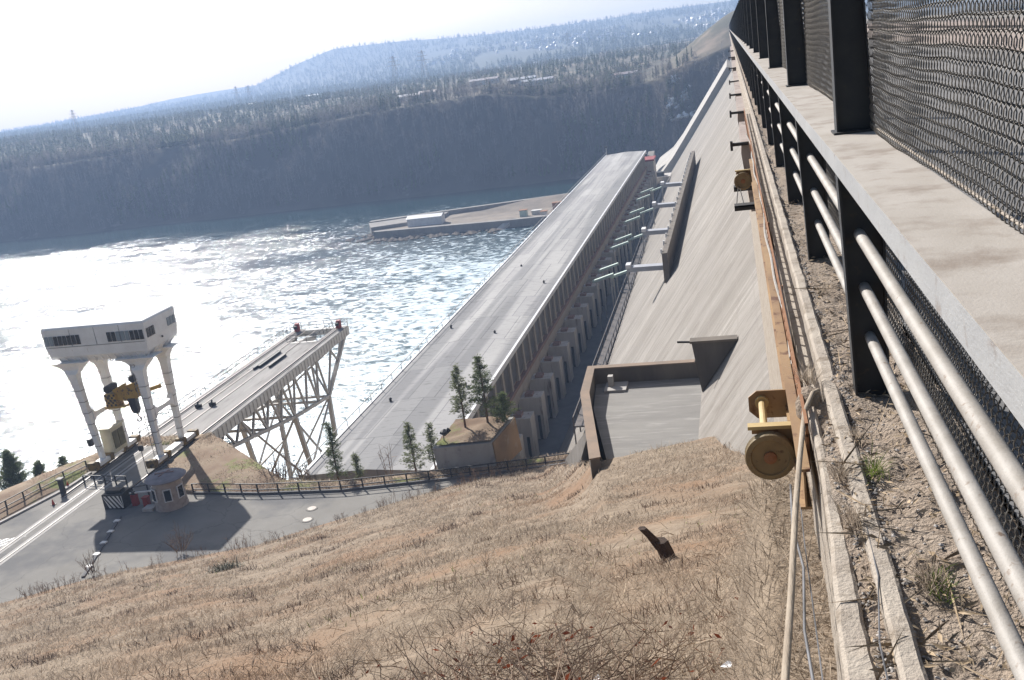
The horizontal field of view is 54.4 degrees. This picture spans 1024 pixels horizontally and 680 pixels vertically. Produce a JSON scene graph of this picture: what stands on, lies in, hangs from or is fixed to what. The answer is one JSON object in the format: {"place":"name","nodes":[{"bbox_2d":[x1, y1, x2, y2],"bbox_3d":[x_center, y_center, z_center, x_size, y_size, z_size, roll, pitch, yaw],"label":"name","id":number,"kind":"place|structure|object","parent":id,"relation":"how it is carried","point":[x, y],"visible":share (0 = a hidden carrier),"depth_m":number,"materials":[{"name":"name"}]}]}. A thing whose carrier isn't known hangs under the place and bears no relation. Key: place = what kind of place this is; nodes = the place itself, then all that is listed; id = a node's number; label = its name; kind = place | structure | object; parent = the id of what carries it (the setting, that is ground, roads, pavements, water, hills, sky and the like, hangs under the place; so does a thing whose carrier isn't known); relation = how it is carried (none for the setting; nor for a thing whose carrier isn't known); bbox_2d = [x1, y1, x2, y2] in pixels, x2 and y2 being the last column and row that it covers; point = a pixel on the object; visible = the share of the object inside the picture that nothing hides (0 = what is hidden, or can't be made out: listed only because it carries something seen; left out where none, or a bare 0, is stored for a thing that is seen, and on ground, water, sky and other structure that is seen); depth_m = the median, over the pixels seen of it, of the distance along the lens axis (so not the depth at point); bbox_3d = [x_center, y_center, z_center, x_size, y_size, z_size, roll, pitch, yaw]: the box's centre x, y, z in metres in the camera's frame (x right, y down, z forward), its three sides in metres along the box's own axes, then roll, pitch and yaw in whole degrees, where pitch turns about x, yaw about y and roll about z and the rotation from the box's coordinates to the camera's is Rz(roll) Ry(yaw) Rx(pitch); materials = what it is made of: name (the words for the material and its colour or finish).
{"place":"outdoors","nodes":[
{"label":"outdoors","id":0,"kind":"place"},
{"bbox_2d":[0,87,247,132],"bbox_3d":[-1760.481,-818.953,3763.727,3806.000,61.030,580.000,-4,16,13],"label":"distant hills","id":1,"kind":"structure","parent":0,"point":[222,92],"depth_m":3641.59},
{"bbox_2d":[0,444,564,602],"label":"road","id":2,"kind":"structure","parent":0,"point":[137,539],"depth_m":89.12,"materials":[{"name":"asphalt"}]},
{"bbox_2d":[0,472,91,523],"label":"pavement kerb","id":3,"kind":"structure","parent":2,"relation":"on","point":[42,500],"depth_m":99.41,"materials":[{"name":"concrete"}]},
{"bbox_2d":[81,516,120,577],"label":"kerb line","id":4,"kind":"object","parent":2,"relation":"on","point":[109,532],"visible":0.87,"depth_m":87.68,"materials":[{"name":"white paint"}]},
{"bbox_2d":[82,475,127,485],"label":"gate","id":5,"kind":"structure","parent":2,"relation":"on","point":[104,480],"depth_m":101.44,"materials":[{"name":"metal"}]},
{"bbox_2d":[101,487,131,509],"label":"striped block","id":6,"kind":"object","parent":2,"relation":"on","point":[116,498],"depth_m":94.96,"materials":[{"name":"white paint"}]},
{"bbox_2d":[0,331,314,564],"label":"railway track","id":7,"kind":"structure","parent":2,"relation":"on","point":[16,550],"depth_m":98.28,"materials":[{"name":"metal"}]},
{"bbox_2d":[142,468,188,511],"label":"round booth","id":8,"kind":"object","parent":2,"relation":"on","point":[168,491],"visible":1,"depth_m":92.70,"materials":[{"name":"grey concrete"}]},
{"bbox_2d":[191,453,568,494],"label":"road railing","id":9,"kind":"object","parent":2,"relation":"on","point":[340,486],"visible":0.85,"depth_m":91.50,"materials":[{"name":"metal"}]},
{"bbox_2d":[0,431,571,520],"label":"river bank","id":10,"kind":"structure","parent":0,"point":[215,466],"depth_m":100.61,"materials":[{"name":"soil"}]},
{"bbox_2d":[0,449,30,490],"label":"pine tree","id":11,"kind":"object","parent":10,"relation":"on","point":[11,466],"visible":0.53,"depth_m":119.04,"materials":[{"name":"green plant"}]},
{"bbox_2d":[29,459,47,479],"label":"pine tree","id":12,"kind":"object","parent":10,"relation":"on","point":[38,468],"visible":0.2,"depth_m":119.06,"materials":[{"name":"green plant"}]},
{"bbox_2d":[0,460,86,509],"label":"road railing","id":13,"kind":"object","parent":10,"relation":"on","point":[23,497],"visible":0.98,"depth_m":101.76,"materials":[{"name":"metal"}]},
{"bbox_2d":[254,450,290,479],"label":"bare shrub","id":14,"kind":"object","parent":10,"relation":"on","point":[276,469],"visible":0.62,"depth_m":98.17,"materials":[{"name":"plant"}]},
{"bbox_2d":[288,457,317,480],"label":"bare shrub","id":15,"kind":"object","parent":10,"relation":"on","point":[299,477],"visible":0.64,"depth_m":97.71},
{"bbox_2d":[320,421,350,479],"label":"pine tree","id":16,"kind":"object","parent":10,"relation":"on","point":[331,441],"visible":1,"depth_m":96.70,"materials":[{"name":"green plant"}]},
{"bbox_2d":[350,451,366,480],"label":"pine tree","id":17,"kind":"object","parent":10,"relation":"on","point":[356,463],"visible":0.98,"depth_m":95.56,"materials":[{"name":"green plant"}]},
{"bbox_2d":[399,422,426,472],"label":"pine tree","id":18,"kind":"object","parent":10,"relation":"on","point":[410,447],"visible":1,"depth_m":93.44,"materials":[{"name":"green plant"}]},
{"bbox_2d":[421,421,438,469],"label":"pine tree","id":19,"kind":"object","parent":10,"relation":"on","point":[430,439],"visible":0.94,"depth_m":93.85,"materials":[{"name":"green plant"}]},
{"bbox_2d":[433,416,521,468],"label":"planter block","id":20,"kind":"structure","parent":10,"relation":"on","point":[477,441],"depth_m":92.96,"materials":[{"name":"concrete"}]},
{"bbox_2d":[448,363,475,427],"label":"pine tree","id":21,"kind":"object","parent":20,"relation":"on","point":[456,384],"visible":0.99,"depth_m":94.11,"materials":[{"name":"green plant"}]},
{"bbox_2d":[465,353,507,422],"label":"pine tree","id":22,"kind":"object","parent":20,"relation":"on","point":[478,376],"visible":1,"depth_m":93.77,"materials":[{"name":"green plant"}]},
{"bbox_2d":[487,390,520,422],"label":"pine tree","id":23,"kind":"object","parent":20,"relation":"on","point":[498,411],"visible":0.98,"depth_m":94.44,"materials":[{"name":"green plant"}]},
{"bbox_2d":[0,178,583,490],"bbox_3d":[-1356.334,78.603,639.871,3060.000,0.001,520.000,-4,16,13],"label":"river","id":24,"kind":"structure","parent":0,"point":[230,290],"depth_m":343.05,"materials":[{"name":"liquid"}]},
{"bbox_2d":[137,326,349,479],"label":"trestle pier","id":25,"kind":"structure","parent":24,"relation":"in","point":[238,416],"depth_m":135.17,"materials":[{"name":"concrete"}]},
{"bbox_2d":[60,331,297,497],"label":"crane rail","id":26,"kind":"object","parent":25,"relation":"on","point":[160,428],"visible":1,"depth_m":121.51,"materials":[{"name":"metal"}]},
{"bbox_2d":[41,306,198,470],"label":"gantry crane","id":27,"kind":"object","parent":26,"relation":"on","point":[137,340],"visible":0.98,"depth_m":103.67,"materials":[{"name":"white metal"}]},
{"bbox_2d":[103,366,161,421],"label":"lifting gear","id":28,"kind":"object","parent":27,"relation":"hanging from","point":[115,396],"visible":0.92,"depth_m":105.58,"materials":[{"name":"metal"}]},
{"bbox_2d":[128,323,293,436],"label":"pier handrail","id":29,"kind":"object","parent":25,"relation":"on","point":[215,379],"visible":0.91,"depth_m":132.14,"materials":[{"name":"metal"}]},
{"bbox_2d":[130,328,338,488],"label":"crane rail","id":30,"kind":"object","parent":25,"relation":"on","point":[227,414],"visible":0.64,"depth_m":120.11,"materials":[{"name":"metal"}]},
{"bbox_2d":[345,193,568,243],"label":"divider wall","id":31,"kind":"structure","parent":24,"relation":"in","point":[472,220],"depth_m":425.24,"materials":[{"name":"concrete"}]},
{"bbox_2d":[406,212,444,226],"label":"white shed","id":32,"kind":"structure","parent":31,"relation":"on","point":[425,219],"depth_m":427.46,"materials":[{"name":"metal"}]},
{"bbox_2d":[300,150,657,480],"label":"powerhouse","id":33,"kind":"structure","parent":24,"relation":"in","point":[522,320],"depth_m":154.53,"materials":[{"name":"grey concrete"}]},
{"bbox_2d":[0,0,730,131],"label":"sky","id":34,"kind":"structure","parent":0,"point":[58,57],"materials":[{"name":"white"}]},
{"bbox_2d":[0,435,836,679],"bbox_3d":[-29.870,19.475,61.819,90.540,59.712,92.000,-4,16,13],"label":"hillside","id":35,"kind":"structure","parent":0,"point":[673,524],"depth_m":25.86,"materials":[{"name":"plant"}]},
{"bbox_2d":[162,519,194,552],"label":"bare shrub","id":36,"kind":"object","parent":35,"relation":"on","point":[179,541],"visible":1,"depth_m":83.36,"materials":[{"name":"plant"}]},
{"bbox_2d":[204,554,249,573],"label":"grass tussock","id":37,"kind":"object","parent":35,"relation":"on","point":[224,567],"depth_m":65.88,"materials":[{"name":"plant"}]},
{"bbox_2d":[16,462,744,679],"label":"dry weeds","id":38,"kind":"object","parent":35,"relation":"on","point":[378,505],"visible":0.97,"depth_m":77.61,"materials":[{"name":"plant"}]},
{"bbox_2d":[63,501,747,679],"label":"dead stems","id":39,"kind":"object","parent":35,"relation":"on","point":[368,663],"depth_m":12.00,"materials":[{"name":"plant"}]},
{"bbox_2d":[336,590,722,679],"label":"brush","id":40,"kind":"object","parent":35,"relation":"on","point":[546,673],"visible":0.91,"depth_m":7.74,"materials":[{"name":"plant"}]},
{"bbox_2d":[638,526,675,558],"bbox_3d":[2.908,4.103,19.707,0.760,0.860,0.278,-4,16,13],"label":"tree stump","id":41,"kind":"object","parent":35,"relation":"on","point":[662,546],"visible":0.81,"depth_m":19.59,"materials":[{"name":"wood"}]},
{"bbox_2d":[653,472,835,679],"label":"wall foot grass","id":42,"kind":"structure","parent":35,"relation":"on","point":[735,644],"depth_m":5.29,"materials":[{"name":"plant"}]},
{"bbox_2d":[808,406,877,679],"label":"crest kerb","id":43,"kind":"structure","parent":35,"relation":"on","point":[848,628],"depth_m":3.84,"materials":[{"name":"concrete"}]},
{"bbox_2d":[781,388,820,679],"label":"leaning pole","id":44,"kind":"object","parent":43,"relation":"on","point":[786,655],"visible":0.98,"depth_m":3.87,"materials":[{"name":"metal"}]},
{"bbox_2d":[19,0,947,134],"bbox_3d":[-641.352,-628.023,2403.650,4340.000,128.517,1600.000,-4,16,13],"label":"hills","id":45,"kind":"structure","parent":0,"point":[492,56],"depth_m":2445.64,"materials":[{"name":"plant"}]},
{"bbox_2d":[0,0,738,136],"bbox_3d":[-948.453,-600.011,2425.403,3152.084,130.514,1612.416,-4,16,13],"label":"hill forest","id":46,"kind":"object","parent":45,"relation":"on","point":[317,88],"visible":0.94,"depth_m":2103.68,"materials":[{"name":"plant"}]},
{"bbox_2d":[0,0,1023,241],"bbox_3d":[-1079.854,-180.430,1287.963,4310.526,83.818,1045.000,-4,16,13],"label":"bank","id":47,"kind":"structure","parent":0,"point":[712,39],"depth_m":576.19,"materials":[{"name":"plant"}]},
{"bbox_2d":[5,42,687,156],"bbox_3d":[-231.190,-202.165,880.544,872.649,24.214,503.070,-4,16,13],"label":"plateau birches","id":48,"kind":"object","parent":47,"relation":"on","point":[191,125],"visible":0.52,"depth_m":736.15,"materials":[{"name":"plant"}]},
{"bbox_2d":[0,37,694,168],"bbox_3d":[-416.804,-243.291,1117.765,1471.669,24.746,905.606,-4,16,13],"label":"plateau wood","id":49,"kind":"object","parent":47,"relation":"on","point":[58,134],"visible":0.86,"depth_m":779.99,"materials":[{"name":"plant"}]},
{"bbox_2d":[0,46,730,238],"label":"birch wood","id":50,"kind":"object","parent":47,"relation":"on","point":[79,154],"visible":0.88,"depth_m":579.51,"materials":[{"name":"plant"}]},
{"bbox_2d":[538,183,660,456],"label":"service yard","id":51,"kind":"structure","parent":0,"point":[552,442],"depth_m":165.42,"materials":[{"name":"concrete"}]},
{"bbox_2d":[592,273,614,330],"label":"busbar bridge","id":52,"kind":"structure","parent":51,"relation":"on","point":[602,278],"depth_m":187.08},
{"bbox_2d":[598,262,619,317],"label":"busbar bridge","id":53,"kind":"structure","parent":51,"relation":"on","point":[608,267],"depth_m":195.31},
{"bbox_2d":[559,10,1023,537],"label":"concrete dam","id":54,"kind":"structure","parent":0,"point":[687,360],"depth_m":74.42,"materials":[{"name":"concrete"}]},
{"bbox_2d":[572,180,665,443],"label":"toe catwalk","id":55,"kind":"object","parent":54,"relation":"attached to","point":[610,339],"visible":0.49,"depth_m":165.54,"materials":[{"name":"concrete"}]},
{"bbox_2d":[625,262,662,271],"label":"cable duct","id":56,"kind":"object","parent":54,"relation":"attached to","point":[643,267],"visible":0.82,"depth_m":126.39,"materials":[{"name":"metal"}]},
{"bbox_2d":[641,227,667,235],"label":"cable duct","id":57,"kind":"object","parent":54,"relation":"attached to","point":[644,231],"visible":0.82,"depth_m":144.66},
{"bbox_2d":[729,96,744,124],"bbox_3d":[7.120,-6.476,29.996,1.020,1.440,6.316,-4,16,13],"label":"crest bracket","id":58,"kind":"object","parent":54,"relation":"attached to","point":[740,108],"visible":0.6,"depth_m":27.34,"materials":[{"name":"metal"}]},
{"bbox_2d":[730,121,755,211],"bbox_3d":[5.366,-3.938,21.906,1.020,1.440,4.600,-4,16,13],"label":"crest bracket","id":59,"kind":"object","parent":54,"relation":"attached to","point":[743,143],"visible":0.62,"depth_m":19.83,"materials":[{"name":"metal"}]},
{"bbox_2d":[735,62,822,492],"bbox_3d":[8.082,-6.214,34.035,0.148,4.500,60.000,-4,16,13],"label":"edge ledge","id":60,"kind":"object","parent":54,"relation":"attached to","point":[801,350],"visible":0.27,"depth_m":12.29,"materials":[{"name":"concrete"}]},
{"bbox_2d":[749,159,811,509],"bbox_3d":[2.695,-1.063,10.534,0.120,0.215,12.200,-4,16,13],"label":"edge rail","id":61,"kind":"object","parent":60,"relation":"attached to","point":[787,381],"visible":0.61,"depth_m":6.62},
{"bbox_2d":[734,168,757,189],"bbox_3d":[3.669,-2.548,15.539,0.407,0.317,0.609,-4,16,13],"label":"rope roller","id":62,"kind":"object","parent":61,"relation":"attached to","point":[742,179],"visible":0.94,"depth_m":15.29,"materials":[{"name":"paint"}]},
{"bbox_2d":[734,184,754,210],"bbox_3d":[3.526,-2.231,15.151,0.290,0.166,2.050,-4,16,13],"label":"rope hanger","id":63,"kind":"object","parent":62,"relation":"hanging from","point":[743,206],"visible":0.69,"depth_m":14.27,"materials":[{"name":"metal"}]},
{"bbox_2d":[745,133,790,358],"bbox_3d":[3.063,-1.864,12.399,0.092,0.141,13.104,-4,16,13],"label":"conduit","id":64,"kind":"object","parent":61,"relation":"on","point":[772,267],"visible":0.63,"depth_m":9.10,"materials":[{"name":"metal"}]},
{"bbox_2d":[745,389,795,479],"bbox_3d":[1.560,0.503,5.812,0.407,0.317,0.829,-4,16,13],"label":"rope roller","id":65,"kind":"object","parent":61,"relation":"attached to","point":[770,453],"visible":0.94,"depth_m":5.48,"materials":[{"name":"paint"}]},
{"bbox_2d":[751,142,792,364],"bbox_3d":[3.084,-1.733,12.273,0.060,0.043,12.800,-4,16,13],"label":"conduit","id":66,"kind":"object","parent":61,"relation":"on","point":[777,265],"visible":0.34,"depth_m":8.25,"materials":[{"name":"metal"}]},
{"bbox_2d":[744,109,810,468],"bbox_3d":[3.650,-2.550,14.944,0.016,0.253,21.100,-4,16,13],"label":"edge lattice","id":67,"kind":"object","parent":61,"relation":"attached to","point":[792,355],"visible":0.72,"depth_m":6.81,"materials":[{"name":"metal"}]},
{"bbox_2d":[789,484,814,679],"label":"black cable","id":68,"kind":"object","parent":61,"relation":"hanging from","point":[804,612],"visible":0.81,"depth_m":3.93,"materials":[{"name":"rubber"}]},
{"bbox_2d":[800,508,823,679],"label":"black cable","id":69,"kind":"object","parent":61,"relation":"hanging from","point":[812,599],"visible":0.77,"depth_m":3.95,"materials":[{"name":"rubber"}]},
{"bbox_2d":[795,386,821,418],"bbox_3d":[1.638,0.358,5.494,0.146,0.214,0.378,-4,16,13],"label":"earth clod","id":70,"kind":"object","parent":60,"relation":"on","point":[806,391],"visible":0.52,"depth_m":5.43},
{"bbox_2d":[729,33,928,679],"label":"crest kerb","id":71,"kind":"structure","parent":54,"relation":"on","point":[907,655],"depth_m":4.58,"materials":[{"name":"concrete"}]},
{"bbox_2d":[782,356,827,392],"bbox_3d":[1.690,0.168,5.678,0.297,0.182,0.384,-4,16,13],"label":"grass tuft","id":72,"kind":"object","parent":71,"relation":"on","point":[807,376],"visible":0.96,"depth_m":5.67,"materials":[{"name":"plant"}]},
{"bbox_2d":[866,526,887,679],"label":"black cable","id":73,"kind":"object","parent":71,"relation":"on","point":[878,611],"visible":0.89,"depth_m":3.40,"materials":[{"name":"rubber"}]},
{"bbox_2d":[729,32,1023,679],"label":"verge","id":74,"kind":"structure","parent":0,"point":[926,522],"depth_m":4.07,"materials":[{"name":"gravel"}]},
{"bbox_2d":[753,62,760,114],"bbox_3d":[5.654,-5.789,22.762,0.221,1.330,0.120,-4,16,13],"label":"post","id":75,"kind":"object","parent":74,"relation":"on","point":[756,89],"visible":0.36,"depth_m":22.77,"materials":[{"name":"metal"}]},
{"bbox_2d":[756,66,765,127],"bbox_3d":[5.032,-4.889,19.893,0.221,1.330,0.120,-4,16,13],"label":"post","id":76,"kind":"object","parent":74,"relation":"on","point":[762,108],"visible":0.21,"depth_m":19.91,"materials":[{"name":"metal"}]},
{"bbox_2d":[761,73,773,144],"bbox_3d":[4.410,-3.989,17.025,0.221,1.330,0.120,-4,16,13],"label":"post","id":77,"kind":"object","parent":74,"relation":"on","point":[767,112],"visible":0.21,"depth_m":17.04,"materials":[{"name":"metal"}]},
{"bbox_2d":[768,83,784,167],"bbox_3d":[3.788,-3.089,14.156,0.221,1.330,0.120,-4,16,13],"label":"post","id":78,"kind":"object","parent":74,"relation":"on","point":[777,135],"visible":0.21,"depth_m":14.17,"materials":[{"name":"metal"}]},
{"bbox_2d":[778,96,802,204],"bbox_3d":[3.166,-2.189,11.288,0.221,1.330,0.120,-4,16,13],"label":"post","id":79,"kind":"object","parent":74,"relation":"on","point":[788,142],"visible":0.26,"depth_m":11.30,"materials":[{"name":"metal"}]},
{"bbox_2d":[795,119,829,261],"bbox_3d":[2.544,-1.290,8.419,0.221,1.330,0.120,-4,16,13],"label":"post","id":80,"kind":"object","parent":74,"relation":"on","point":[810,179],"visible":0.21,"depth_m":8.41,"materials":[{"name":"metal"}]},
{"bbox_2d":[826,161,838,227],"bbox_3d":[3.020,-1.768,9.697,0.051,1.244,3.158,-4,16,13],"label":"panel","id":81,"kind":"object","parent":74,"relation":"on","point":[831,175],"visible":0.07,"depth_m":8.84,"materials":[{"name":"metal"}]},
{"bbox_2d":[818,451,858,485],"bbox_3d":[1.479,0.561,4.481,0.211,0.113,0.314,1,18,30],"label":"grass tuft","id":82,"kind":"object","parent":74,"relation":"on","point":[840,470],"visible":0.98,"depth_m":4.48,"materials":[{"name":"plant"}]},
{"bbox_2d":[822,489,876,538],"bbox_3d":[1.363,0.691,4.031,0.236,0.140,0.379,-4,16,13],"label":"grass tuft","id":83,"kind":"object","parent":74,"relation":"on","point":[853,525],"visible":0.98,"depth_m":4.03,"materials":[{"name":"plant"}]},
{"bbox_2d":[835,174,890,397],"bbox_3d":[1.865,-0.308,5.289,0.221,1.330,0.120,-4,16,13],"label":"post","id":84,"kind":"object","parent":74,"relation":"on","point":[858,269],"visible":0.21,"depth_m":5.28,"materials":[{"name":"metal"}]},
{"bbox_2d":[729,29,1023,428],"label":"railing beam","id":85,"kind":"structure","parent":84,"relation":"on","point":[959,254],"depth_m":3.07,"materials":[{"name":"concrete"}]},
{"bbox_2d":[746,0,752,48],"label":"post","id":86,"kind":"object","parent":85,"relation":"on","point":[749,24],"visible":0.44,"depth_m":29.89,"materials":[{"name":"metal"}]},
{"bbox_2d":[750,0,758,52],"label":"post","id":87,"kind":"object","parent":85,"relation":"on","point":[754,26],"visible":0.56,"depth_m":25.09,"materials":[{"name":"metal"}]},
{"bbox_2d":[756,0,768,58],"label":"post","id":88,"kind":"object","parent":85,"relation":"on","point":[762,28],"visible":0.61,"depth_m":20.29,"materials":[{"name":"metal"}]},
{"bbox_2d":[765,0,781,68],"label":"post","id":89,"kind":"object","parent":85,"relation":"on","point":[773,34],"visible":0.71,"depth_m":15.49,"materials":[{"name":"metal"}]},
{"bbox_2d":[779,0,803,68],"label":"panel","id":90,"kind":"object","parent":85,"relation":"on","point":[783,53],"visible":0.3,"depth_m":14.65,"materials":[{"name":"metal"}]},
{"bbox_2d":[782,0,807,86],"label":"post","id":91,"kind":"object","parent":85,"relation":"on","point":[794,35],"visible":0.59,"depth_m":10.70,"materials":[{"name":"metal"}]},
{"bbox_2d":[803,0,867,100],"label":"panel","id":92,"kind":"object","parent":85,"relation":"on","point":[815,17],"visible":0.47,"depth_m":8.98,"materials":[{"name":"metal"}]},
{"bbox_2d":[828,0,876,134],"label":"post","id":93,"kind":"object","parent":85,"relation":"on","point":[850,65],"visible":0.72,"depth_m":5.90,"materials":[{"name":"metal"}]},
{"bbox_2d":[866,0,1023,234],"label":"panel","id":94,"kind":"object","parent":85,"relation":"on","point":[887,54],"visible":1,"depth_m":3.68,"materials":[{"name":"metal"}]},
{"bbox_2d":[761,81,1023,516],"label":"railing pipe","id":95,"kind":"object","parent":84,"relation":"attached to","point":[1003,460],"visible":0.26,"depth_m":3.04,"materials":[{"name":"metal"}]},
{"bbox_2d":[763,98,1023,617],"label":"railing pipe","id":96,"kind":"object","parent":84,"relation":"attached to","point":[1007,559],"visible":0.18,"depth_m":3.20,"materials":[{"name":"metal"}]},
{"bbox_2d":[771,123,1023,679],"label":"railing pipe","id":97,"kind":"object","parent":84,"relation":"attached to","point":[1009,638],"visible":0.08,"depth_m":3.37,"materials":[{"name":"metal"}]},
{"bbox_2d":[838,218,904,347],"bbox_3d":[2.398,-0.868,6.829,0.051,1.244,3.158,-4,16,13],"label":"panel","id":98,"kind":"object","parent":74,"relation":"on","point":[894,319],"visible":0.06,"depth_m":5.60,"materials":[{"name":"metal"}]},
{"bbox_2d":[856,438,892,480],"bbox_3d":[1.636,0.540,4.497,0.200,0.102,0.362,-4,16,13],"label":"grass tuft","id":99,"kind":"object","parent":74,"relation":"on","point":[876,468],"visible":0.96,"depth_m":4.48,"materials":[{"name":"plant"}]},
{"bbox_2d":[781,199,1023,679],"bbox_3d":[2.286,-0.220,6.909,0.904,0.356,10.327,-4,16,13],"label":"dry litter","id":100,"kind":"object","parent":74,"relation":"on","point":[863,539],"visible":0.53,"depth_m":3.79,"materials":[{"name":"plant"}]},
{"bbox_2d":[889,537,960,598],"bbox_3d":[1.481,0.807,3.567,0.261,0.137,0.317,-4,16,13],"label":"grass tuft","id":101,"kind":"object","parent":74,"relation":"on","point":[928,576],"visible":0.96,"depth_m":3.56,"materials":[{"name":"plant"}]},
{"bbox_2d":[902,554,960,603],"bbox_3d":[1.506,0.828,3.573,0.201,0.087,0.345,-10,16,-7],"label":"grass tuft","id":102,"kind":"object","parent":74,"relation":"on","point":[937,573],"visible":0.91,"depth_m":3.51,"materials":[{"name":"plant"}]},
{"bbox_2d":[903,268,1023,612],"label":"panel","id":103,"kind":"object","parent":74,"relation":"on","point":[962,367],"visible":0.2,"depth_m":3.88,"materials":[{"name":"metal"}]},
{"bbox_2d":[816,39,1023,524],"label":"crest road","id":104,"kind":"structure","parent":0,"point":[1010,417],"depth_m":14.12,"materials":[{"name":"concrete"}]},
{"bbox_2d":[780,18,1023,50],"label":"crest parapet","id":105,"kind":"structure","parent":104,"relation":"on","point":[1003,33],"depth_m":38.43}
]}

